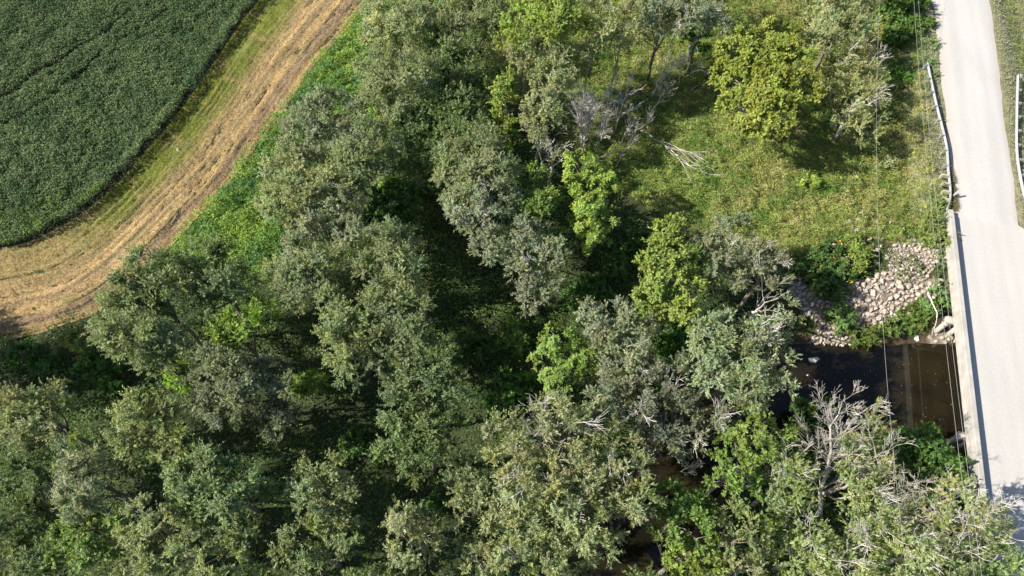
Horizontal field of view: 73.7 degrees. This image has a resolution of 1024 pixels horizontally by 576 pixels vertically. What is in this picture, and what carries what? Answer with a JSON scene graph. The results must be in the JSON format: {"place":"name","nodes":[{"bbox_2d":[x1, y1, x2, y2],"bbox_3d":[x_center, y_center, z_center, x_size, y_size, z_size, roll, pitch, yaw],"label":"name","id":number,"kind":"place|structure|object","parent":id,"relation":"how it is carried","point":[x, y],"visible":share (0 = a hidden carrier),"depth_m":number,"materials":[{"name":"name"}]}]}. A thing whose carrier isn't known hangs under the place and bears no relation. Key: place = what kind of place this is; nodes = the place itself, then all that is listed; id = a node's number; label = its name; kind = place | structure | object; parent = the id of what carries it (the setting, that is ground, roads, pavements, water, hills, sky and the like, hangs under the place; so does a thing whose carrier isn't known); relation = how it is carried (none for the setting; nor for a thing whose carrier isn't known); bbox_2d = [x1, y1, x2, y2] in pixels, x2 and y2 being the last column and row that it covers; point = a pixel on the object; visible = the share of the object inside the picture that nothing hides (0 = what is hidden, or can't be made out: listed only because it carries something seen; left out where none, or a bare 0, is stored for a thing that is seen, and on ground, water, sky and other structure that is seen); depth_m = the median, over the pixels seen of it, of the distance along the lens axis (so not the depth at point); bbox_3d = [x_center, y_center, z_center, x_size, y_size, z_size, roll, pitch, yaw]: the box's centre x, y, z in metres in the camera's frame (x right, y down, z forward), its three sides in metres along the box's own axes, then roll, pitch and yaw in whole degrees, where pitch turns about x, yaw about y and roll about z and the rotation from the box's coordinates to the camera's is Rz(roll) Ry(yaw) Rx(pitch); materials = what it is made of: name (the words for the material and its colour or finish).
{"place":"outdoors","nodes":[
{"label":"outdoors","id":0,"kind":"place"},
{"bbox_2d":[0,0,1023,575],"bbox_3d":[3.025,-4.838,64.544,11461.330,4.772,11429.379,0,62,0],"label":"ground","id":1,"kind":"structure","parent":0,"point":[640,210],"depth_m":61.19,"materials":[{"name":"green plant"}]},
{"bbox_2d":[0,424,72,575],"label":"willow tree","id":2,"kind":"object","parent":1,"relation":"on","point":[25,507],"visible":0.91,"depth_m":44.37,"materials":[{"name":"green plant"}]},
{"bbox_2d":[0,375,100,455],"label":"willow tree","id":3,"kind":"object","parent":1,"relation":"on","point":[35,413],"visible":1,"depth_m":45.60,"materials":[{"name":"green plant"}]},
{"bbox_2d":[3,339,131,399],"bbox_3d":[-36.077,6.361,55.511,10.782,3.120,3.484,10,62,5],"label":"shrub","id":4,"kind":"object","parent":1,"relation":"on","point":[87,360],"visible":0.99,"depth_m":55.34,"materials":[{"name":"green plant"}]},
{"bbox_2d":[40,498,133,575],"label":"elm tree","id":5,"kind":"object","parent":1,"relation":"on","point":[77,542],"visible":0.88,"depth_m":42.73,"materials":[{"name":"green plant"}]},
{"bbox_2d":[44,439,146,527],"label":"elm tree","id":6,"kind":"object","parent":1,"relation":"on","point":[70,468],"visible":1,"depth_m":43.50,"materials":[{"name":"green plant"}]},
{"bbox_2d":[0,0,255,244],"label":"bean crop","id":7,"kind":"object","parent":1,"relation":"on","point":[127,41],"visible":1,"depth_m":71.04,"materials":[{"name":"green plant"}]},
{"bbox_2d":[79,285,201,383],"bbox_3d":[-26.336,4.714,51.331,8.495,12.106,5.598,24,64,12],"label":"elm tree","id":8,"kind":"object","parent":1,"relation":"on","point":[153,344],"visible":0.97,"depth_m":47.26,"materials":[{"name":"green plant"}]},
{"bbox_2d":[100,385,193,475],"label":"elm tree","id":9,"kind":"object","parent":1,"relation":"on","point":[136,420],"visible":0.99,"depth_m":45.80,"materials":[{"name":"green plant"}]},
{"bbox_2d":[91,240,204,342],"bbox_3d":[-26.604,1.528,52.830,7.369,12.578,5.940,-31,66,-16],"label":"elm tree","id":10,"kind":"object","parent":1,"relation":"on","point":[145,284],"visible":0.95,"depth_m":48.86,"materials":[{"name":"green plant"}]},
{"bbox_2d":[108,492,198,575],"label":"elm tree","id":11,"kind":"object","parent":1,"relation":"on","point":[143,559],"visible":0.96,"depth_m":42.06,"materials":[{"name":"green plant"}]},
{"bbox_2d":[0,0,361,338],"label":"cut straw","id":12,"kind":"object","parent":1,"relation":"on","point":[144,185],"visible":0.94,"depth_m":66.58,"materials":[{"name":"beige plant"}]},
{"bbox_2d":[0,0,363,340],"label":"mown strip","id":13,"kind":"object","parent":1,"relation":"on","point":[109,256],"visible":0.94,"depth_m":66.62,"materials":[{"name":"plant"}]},
{"bbox_2d":[163,508,261,575],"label":"elm tree","id":14,"kind":"object","parent":1,"relation":"on","point":[199,528],"visible":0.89,"depth_m":42.07,"materials":[{"name":"green plant"}]},
{"bbox_2d":[169,230,262,330],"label":"elm tree","id":15,"kind":"object","parent":1,"relation":"on","point":[203,267],"visible":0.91,"depth_m":51.26,"materials":[{"name":"green plant"}]},
{"bbox_2d":[157,437,282,524],"bbox_3d":[-19.470,14.269,46.791,7.918,11.223,5.591,24,64,12],"label":"elm tree","id":16,"kind":"object","parent":1,"relation":"on","point":[180,488],"visible":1,"depth_m":43.34,"materials":[{"name":"green plant"}]},
{"bbox_2d":[166,338,274,431],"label":"elm tree","id":17,"kind":"object","parent":1,"relation":"on","point":[231,395],"visible":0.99,"depth_m":46.35,"materials":[{"name":"green plant"}]},
{"bbox_2d":[195,292,286,371],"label":"box elder tree","id":18,"kind":"object","parent":1,"relation":"on","point":[251,313],"visible":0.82,"depth_m":49.60,"materials":[{"name":"green plant"}]},
{"bbox_2d":[237,352,306,443],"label":"elm tree","id":19,"kind":"object","parent":1,"relation":"on","point":[274,388],"visible":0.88,"depth_m":47.94,"materials":[{"name":"green plant"}]},
{"bbox_2d":[249,141,355,242],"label":"willow tree","id":20,"kind":"object","parent":1,"relation":"on","point":[316,182],"visible":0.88,"depth_m":53.93,"materials":[{"name":"green plant"}]},
{"bbox_2d":[167,0,442,276],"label":"tall weeds","id":21,"kind":"object","parent":1,"relation":"on","point":[326,63],"visible":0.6,"depth_m":65.49,"materials":[{"name":"green plant"}]},
{"bbox_2d":[258,238,357,319],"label":"willow tree","id":22,"kind":"object","parent":1,"relation":"on","point":[300,278],"visible":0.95,"depth_m":50.99,"materials":[{"name":"green plant"}]},
{"bbox_2d":[266,510,363,575],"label":"elm tree","id":23,"kind":"object","parent":1,"relation":"on","point":[342,543],"visible":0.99,"depth_m":42.70,"materials":[{"name":"green plant"}]},
{"bbox_2d":[280,447,363,542],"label":"elm tree","id":24,"kind":"object","parent":1,"relation":"on","point":[325,480],"visible":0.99,"depth_m":44.03,"materials":[{"name":"green plant"}]},
{"bbox_2d":[275,181,369,275],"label":"willow tree","id":25,"kind":"object","parent":1,"relation":"on","point":[339,220],"visible":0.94,"depth_m":52.83,"materials":[{"name":"green plant"}]},
{"bbox_2d":[273,82,380,174],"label":"willow tree","id":26,"kind":"object","parent":1,"relation":"on","point":[314,128],"visible":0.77,"depth_m":57.42,"materials":[{"name":"green plant"}]},
{"bbox_2d":[310,278,391,395],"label":"willow tree","id":27,"kind":"object","parent":1,"relation":"on","point":[342,319],"visible":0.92,"depth_m":48.33,"materials":[{"name":"green plant"}]},
{"bbox_2d":[322,114,404,214],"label":"willow tree","id":28,"kind":"object","parent":1,"relation":"on","point":[367,157],"visible":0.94,"depth_m":55.20,"materials":[{"name":"green plant"}]},
{"bbox_2d":[344,213,426,309],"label":"willow tree","id":29,"kind":"object","parent":1,"relation":"on","point":[389,255],"visible":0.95,"depth_m":51.42,"materials":[{"name":"green plant"}]},
{"bbox_2d":[349,37,441,153],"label":"willow tree","id":30,"kind":"object","parent":1,"relation":"on","point":[385,80],"visible":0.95,"depth_m":58.74,"materials":[{"name":"green plant"}]},
{"bbox_2d":[354,0,436,87],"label":"willow tree","id":31,"kind":"object","parent":1,"relation":"on","point":[379,26],"visible":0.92,"depth_m":62.88,"materials":[{"name":"green plant"}]},
{"bbox_2d":[359,177,432,239],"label":"alder tree","id":32,"kind":"object","parent":1,"relation":"on","point":[390,202],"visible":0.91,"depth_m":57.94,"materials":[{"name":"green plant"}]},
{"bbox_2d":[355,278,443,391],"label":"willow tree","id":33,"kind":"object","parent":1,"relation":"on","point":[401,323],"visible":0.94,"depth_m":48.28,"materials":[{"name":"green plant"}]},
{"bbox_2d":[384,103,438,194],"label":"alder tree","id":34,"kind":"object","parent":1,"relation":"on","point":[408,164],"visible":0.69,"depth_m":59.17,"materials":[{"name":"green plant"}]},
{"bbox_2d":[378,495,449,573],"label":"elm tree","id":35,"kind":"object","parent":1,"relation":"on","point":[399,520],"visible":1,"depth_m":42.42,"materials":[{"name":"green plant"}]},
{"bbox_2d":[361,400,475,491],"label":"elm tree","id":36,"kind":"object","parent":1,"relation":"on","point":[410,444],"visible":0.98,"depth_m":45.07,"materials":[{"name":"green plant"}]},
{"bbox_2d":[373,346,481,433],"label":"elm tree","id":37,"kind":"object","parent":1,"relation":"on","point":[443,388],"visible":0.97,"depth_m":46.43,"materials":[{"name":"green plant"}]},
{"bbox_2d":[412,80,492,165],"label":"alder tree","id":38,"kind":"object","parent":1,"relation":"on","point":[449,119],"visible":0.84,"depth_m":59.33,"materials":[{"name":"green plant"}]},
{"bbox_2d":[411,19,500,112],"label":"alder tree","id":39,"kind":"object","parent":1,"relation":"on","point":[451,51],"visible":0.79,"depth_m":62.01,"materials":[{"name":"green plant"}]},
{"bbox_2d":[439,448,494,532],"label":"willow tree","id":40,"kind":"object","parent":1,"relation":"on","point":[470,500],"visible":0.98,"depth_m":44.00,"materials":[{"name":"green plant"}]},
{"bbox_2d":[430,0,516,70],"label":"willow tree","id":41,"kind":"object","parent":1,"relation":"on","point":[480,10],"visible":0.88,"depth_m":65.25,"materials":[{"name":"green plant"}]},
{"bbox_2d":[427,120,526,223],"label":"willow tree","id":42,"kind":"object","parent":1,"relation":"on","point":[465,168],"visible":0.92,"depth_m":55.70,"materials":[{"name":"green plant"}]},
{"bbox_2d":[437,169,525,268],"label":"willow tree","id":43,"kind":"object","parent":1,"relation":"on","point":[466,215],"visible":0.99,"depth_m":52.98,"materials":[{"name":"green plant"}]},
{"bbox_2d":[0,0,974,575],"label":"woodland undergrowth","id":44,"kind":"object","parent":1,"relation":"on","point":[296,344],"visible":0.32,"depth_m":56.33,"materials":[{"name":"green plant"}]},
{"bbox_2d":[485,64,520,160],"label":"columnar tree","id":45,"kind":"object","parent":1,"relation":"on","point":[498,95],"visible":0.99,"depth_m":60.27,"materials":[{"name":"green plant"}]},
{"bbox_2d":[480,365,540,414],"bbox_3d":[-0.154,8.268,54.195,4.369,2.875,4.686,12,62,6],"label":"shrub","id":46,"kind":"object","parent":1,"relation":"on","point":[509,389],"visible":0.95,"depth_m":54.12,"materials":[{"name":"green plant"}]},
{"bbox_2d":[491,0,558,102],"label":"box elder tree","id":47,"kind":"object","parent":1,"relation":"on","point":[530,17],"visible":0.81,"depth_m":60.20,"materials":[{"name":"green plant"}]},
{"bbox_2d":[496,212,560,269],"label":"willow tree","id":48,"kind":"object","parent":1,"relation":"on","point":[526,241],"visible":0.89,"depth_m":52.79,"materials":[{"name":"green plant"}]},
{"bbox_2d":[510,157,560,238],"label":"locust tree","id":49,"kind":"object","parent":1,"relation":"on","point":[538,207],"visible":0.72,"depth_m":55.74,"materials":[{"name":"green plant"}]},
{"bbox_2d":[503,233,573,317],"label":"willow tree","id":50,"kind":"object","parent":1,"relation":"on","point":[535,276],"visible":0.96,"depth_m":52.59,"materials":[{"name":"green plant"}]},
{"bbox_2d":[516,85,566,169],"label":"willow tree","id":51,"kind":"object","parent":1,"relation":"on","point":[542,111],"visible":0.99,"depth_m":58.94,"materials":[{"name":"green plant"}]},
{"bbox_2d":[480,434,613,528],"bbox_3d":[2.189,13.879,46.261,8.592,13.450,6.124,0,62,0],"label":"willow tree","id":52,"kind":"object","parent":1,"relation":"on","point":[563,478],"visible":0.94,"depth_m":42.15,"materials":[{"name":"green plant"}]},
{"bbox_2d":[503,25,593,125],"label":"willow tree","id":53,"kind":"object","parent":1,"relation":"on","point":[556,56],"visible":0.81,"depth_m":61.02,"materials":[{"name":"green plant"}]},
{"bbox_2d":[478,490,626,575],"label":"willow tree","id":54,"kind":"object","parent":1,"relation":"on","point":[533,540],"visible":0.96,"depth_m":41.28,"materials":[{"name":"green plant"}]},
{"bbox_2d":[478,383,627,471],"bbox_3d":[2.778,10.553,47.778,9.861,13.674,4.972,-12,62,-7],"label":"willow tree","id":55,"kind":"object","parent":1,"relation":"on","point":[576,415],"visible":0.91,"depth_m":44.78,"materials":[{"name":"green plant"}]},
{"bbox_2d":[526,321,601,399],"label":"walnut tree","id":56,"kind":"object","parent":1,"relation":"on","point":[555,354],"visible":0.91,"depth_m":49.73,"materials":[{"name":"green plant"}]},
{"bbox_2d":[531,0,598,105],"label":"box elder tree","id":57,"kind":"object","parent":1,"relation":"on","point":[559,22],"visible":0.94,"depth_m":59.32,"materials":[{"name":"green plant"}]},
{"bbox_2d":[553,147,624,228],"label":"walnut tree","id":58,"kind":"object","parent":1,"relation":"on","point":[582,197],"visible":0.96,"depth_m":56.83,"materials":[{"name":"green plant"}]},
{"bbox_2d":[559,204,620,265],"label":"walnut tree","id":59,"kind":"object","parent":1,"relation":"on","point":[597,234],"visible":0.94,"depth_m":56.30,"materials":[{"name":"green plant"}]},
{"bbox_2d":[568,0,624,96],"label":"box elder tree","id":60,"kind":"object","parent":1,"relation":"on","point":[601,33],"visible":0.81,"depth_m":61.27,"materials":[{"name":"green plant"}]},
{"bbox_2d":[590,0,647,102],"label":"box elder tree","id":61,"kind":"object","parent":1,"relation":"on","point":[629,30],"visible":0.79,"depth_m":61.98,"materials":[{"name":"green plant"}]},
{"bbox_2d":[573,295,665,370],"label":"willow tree","id":62,"kind":"object","parent":1,"relation":"on","point":[622,331],"visible":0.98,"depth_m":49.26,"materials":[{"name":"green plant"}]},
{"bbox_2d":[582,414,667,546],"bbox_3d":[6.835,14.242,47.901,6.036,14.384,8.491,0,62,0],"label":"willow tree","id":63,"kind":"object","parent":1,"relation":"on","point":[635,513],"visible":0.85,"depth_m":43.16,"materials":[{"name":"green plant"}]},
{"bbox_2d":[583,349,673,430],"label":"willow tree","id":64,"kind":"object","parent":1,"relation":"on","point":[624,388],"visible":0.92,"depth_m":47.83,"materials":[{"name":"green plant"}]},
{"bbox_2d":[615,354,707,465],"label":"willow tree","id":65,"kind":"object","parent":1,"relation":"on","point":[677,398],"visible":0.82,"depth_m":47.87,"materials":[{"name":"green plant"}]},
{"bbox_2d":[635,0,696,80],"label":"willow tree","id":66,"kind":"object","parent":1,"relation":"on","point":[660,16],"visible":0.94,"depth_m":64.89,"materials":[{"name":"green plant"}]},
{"bbox_2d":[627,211,711,333],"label":"poplar tree","id":67,"kind":"object","parent":1,"relation":"on","point":[653,289],"visible":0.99,"depth_m":51.34,"materials":[{"name":"green plant"}]},
{"bbox_2d":[645,475,720,556],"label":"box elder tree","id":68,"kind":"object","parent":1,"relation":"on","point":[682,504],"visible":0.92,"depth_m":44.70,"materials":[{"name":"green plant"}]},
{"bbox_2d":[647,526,733,575],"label":"box elder tree","id":69,"kind":"object","parent":1,"relation":"on","point":[673,566],"visible":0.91,"depth_m":43.16,"materials":[{"name":"green plant"}]},
{"bbox_2d":[673,0,739,74],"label":"willow tree","id":70,"kind":"object","parent":1,"relation":"on","point":[702,13],"visible":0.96,"depth_m":64.53,"materials":[{"name":"green plant"}]},
{"bbox_2d":[476,0,943,258],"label":"meadow grass","id":71,"kind":"structure","parent":1,"relation":"on","point":[822,229],"depth_m":67.71,"materials":[{"name":"green plant"}]},
{"bbox_2d":[682,386,755,457],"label":"willow tree","id":72,"kind":"object","parent":1,"relation":"on","point":[722,416],"visible":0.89,"depth_m":48.17,"materials":[{"name":"green plant"}]},
{"bbox_2d":[677,304,773,403],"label":"willow tree","id":73,"kind":"object","parent":1,"relation":"on","point":[720,349],"visible":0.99,"depth_m":48.02,"materials":[{"name":"green plant"}]},
{"bbox_2d":[688,210,764,297],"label":"willow tree","id":74,"kind":"object","parent":1,"relation":"on","point":[730,247],"visible":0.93,"depth_m":53.68,"materials":[{"name":"green plant"}]},
{"bbox_2d":[701,430,766,502],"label":"box elder tree","id":75,"kind":"object","parent":1,"relation":"on","point":[732,479],"visible":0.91,"depth_m":46.43,"materials":[{"name":"green plant"}]},
{"bbox_2d":[705,492,774,561],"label":"box elder tree","id":76,"kind":"object","parent":1,"relation":"on","point":[765,536],"visible":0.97,"depth_m":43.59,"materials":[{"name":"green plant"}]},
{"bbox_2d":[721,400,801,465],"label":"walnut tree","id":77,"kind":"object","parent":1,"relation":"on","point":[761,436],"visible":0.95,"depth_m":46.86,"materials":[{"name":"green plant"}]},
{"bbox_2d":[736,233,795,310],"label":"willow tree","id":78,"kind":"object","parent":1,"relation":"on","point":[761,268],"visible":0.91,"depth_m":53.71,"materials":[{"name":"green plant"}]},
{"bbox_2d":[705,14,827,143],"bbox_3d":[23.407,-18.408,64.667,10.077,10.969,14.083,0,62,0],"label":"oak tree","id":79,"kind":"object","parent":1,"relation":"on","point":[759,100],"visible":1,"depth_m":61.49,"materials":[{"name":"green plant"}]},
{"bbox_2d":[728,290,806,414],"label":"willow tree","id":80,"kind":"object","parent":1,"relation":"on","point":[771,344],"visible":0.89,"depth_m":49.02,"materials":[{"name":"green plant"}]},
{"bbox_2d":[746,432,825,518],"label":"box elder tree","id":81,"kind":"object","parent":1,"relation":"on","point":[802,469],"visible":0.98,"depth_m":45.44,"materials":[{"name":"green plant"}]},
{"bbox_2d":[782,393,844,438],"bbox_3d":[24.604,10.299,55.877,6.152,2.730,3.463,-19,63,-10],"label":"shrub","id":82,"kind":"object","parent":1,"relation":"on","point":[803,402],"visible":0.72,"depth_m":55.45,"materials":[{"name":"green plant"}]},
{"bbox_2d":[770,504,879,575],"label":"box elder tree","id":83,"kind":"object","parent":1,"relation":"on","point":[828,557],"visible":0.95,"depth_m":42.63,"materials":[{"name":"green plant"}]},
{"bbox_2d":[794,237,859,299],"bbox_3d":[28.593,-1.965,61.619,6.992,3.205,5.149,-33,66,-17],"label":"shrub","id":84,"kind":"object","parent":1,"relation":"on","point":[824,276],"visible":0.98,"depth_m":60.94,"materials":[{"name":"green plant"}]},
{"bbox_2d":[795,0,885,73],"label":"willow tree","id":85,"kind":"object","parent":1,"relation":"on","point":[832,19],"visible":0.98,"depth_m":65.74,"materials":[{"name":"green plant"}]},
{"bbox_2d":[790,379,892,520],"bbox_3d":[22.320,10.877,47.443,8.126,13.617,5.564,37,68,18],"label":"dead tree","id":86,"kind":"object","parent":1,"relation":"on","point":[830,460],"visible":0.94,"depth_m":46.57,"materials":[{"name":"white wood"}]},
{"bbox_2d":[810,407,892,519],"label":"box elder tree","id":87,"kind":"object","parent":1,"relation":"on","point":[845,473],"visible":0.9,"depth_m":45.67,"materials":[{"name":"green plant"}]},
{"bbox_2d":[816,73,893,149],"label":"willow tree","id":88,"kind":"object","parent":1,"relation":"on","point":[849,117],"visible":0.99,"depth_m":63.65,"materials":[{"name":"green plant"}]},
{"bbox_2d":[820,29,894,103],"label":"willow tree","id":89,"kind":"object","parent":1,"relation":"on","point":[856,63],"visible":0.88,"depth_m":65.88,"materials":[{"name":"green plant"}]},
{"bbox_2d":[834,430,903,510],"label":"box elder tree","id":90,"kind":"object","parent":1,"relation":"on","point":[888,491],"visible":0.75,"depth_m":46.39,"materials":[{"name":"green plant"}]},
{"bbox_2d":[787,220,954,346],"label":"stone bank","id":91,"kind":"structure","parent":1,"relation":"on","point":[861,295],"depth_m":61.29,"materials":[{"name":"stone"}]},
{"bbox_2d":[828,492,920,575],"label":"box elder tree","id":92,"kind":"object","parent":1,"relation":"on","point":[859,535],"visible":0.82,"depth_m":42.76,"materials":[{"name":"green plant"}]},
{"bbox_2d":[874,0,939,50],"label":"shrub","id":93,"kind":"object","parent":1,"relation":"on","point":[901,22],"visible":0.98,"depth_m":74.30,"materials":[{"name":"green plant"}]},
{"bbox_2d":[871,420,974,503],"bbox_3d":[30.847,13.154,51.534,7.125,3.328,6.404,0,62,0],"label":"shrub","id":94,"kind":"object","parent":1,"relation":"on","point":[920,437],"visible":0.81,"depth_m":51.09,"materials":[{"name":"green plant"}]},
{"bbox_2d":[861,508,990,575],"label":"box elder tree","id":95,"kind":"object","parent":1,"relation":"on","point":[930,551],"visible":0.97,"depth_m":40.88,"materials":[{"name":"green plant"}]},
{"bbox_2d":[898,465,988,533],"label":"box elder tree","id":96,"kind":"object","parent":1,"relation":"on","point":[945,503],"visible":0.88,"depth_m":43.19,"materials":[{"name":"green plant"}]},
{"bbox_2d":[934,209,998,569],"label":"bridge","id":97,"kind":"structure","parent":1,"relation":"on","point":[971,433],"depth_m":55.48,"materials":[{"name":"concrete"}]},
{"bbox_2d":[911,476,1023,566],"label":"box elder tree","id":98,"kind":"object","parent":1,"relation":"on","point":[989,529],"visible":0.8,"depth_m":42.00,"materials":[{"name":"green plant"}]},
{"bbox_2d":[943,530,1023,575],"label":"box elder tree","id":99,"kind":"object","parent":1,"relation":"on","point":[1016,564],"visible":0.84,"depth_m":42.14,"materials":[{"name":"green plant"}]},
{"bbox_2d":[592,343,964,575],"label":"creek water","id":100,"kind":"structure","parent":0,"point":[923,392],"depth_m":58.53,"materials":[{"name":"brown liquid"}]},
{"bbox_2d":[911,0,1023,225],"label":"verge grass","id":101,"kind":"structure","parent":0,"point":[1008,53],"depth_m":71.32,"materials":[{"name":"green plant"}]},
{"bbox_2d":[932,0,1023,575],"bbox_3d":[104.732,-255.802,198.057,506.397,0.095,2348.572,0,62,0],"label":"gravel road","id":102,"kind":"structure","parent":0,"point":[991,249],"depth_m":61.49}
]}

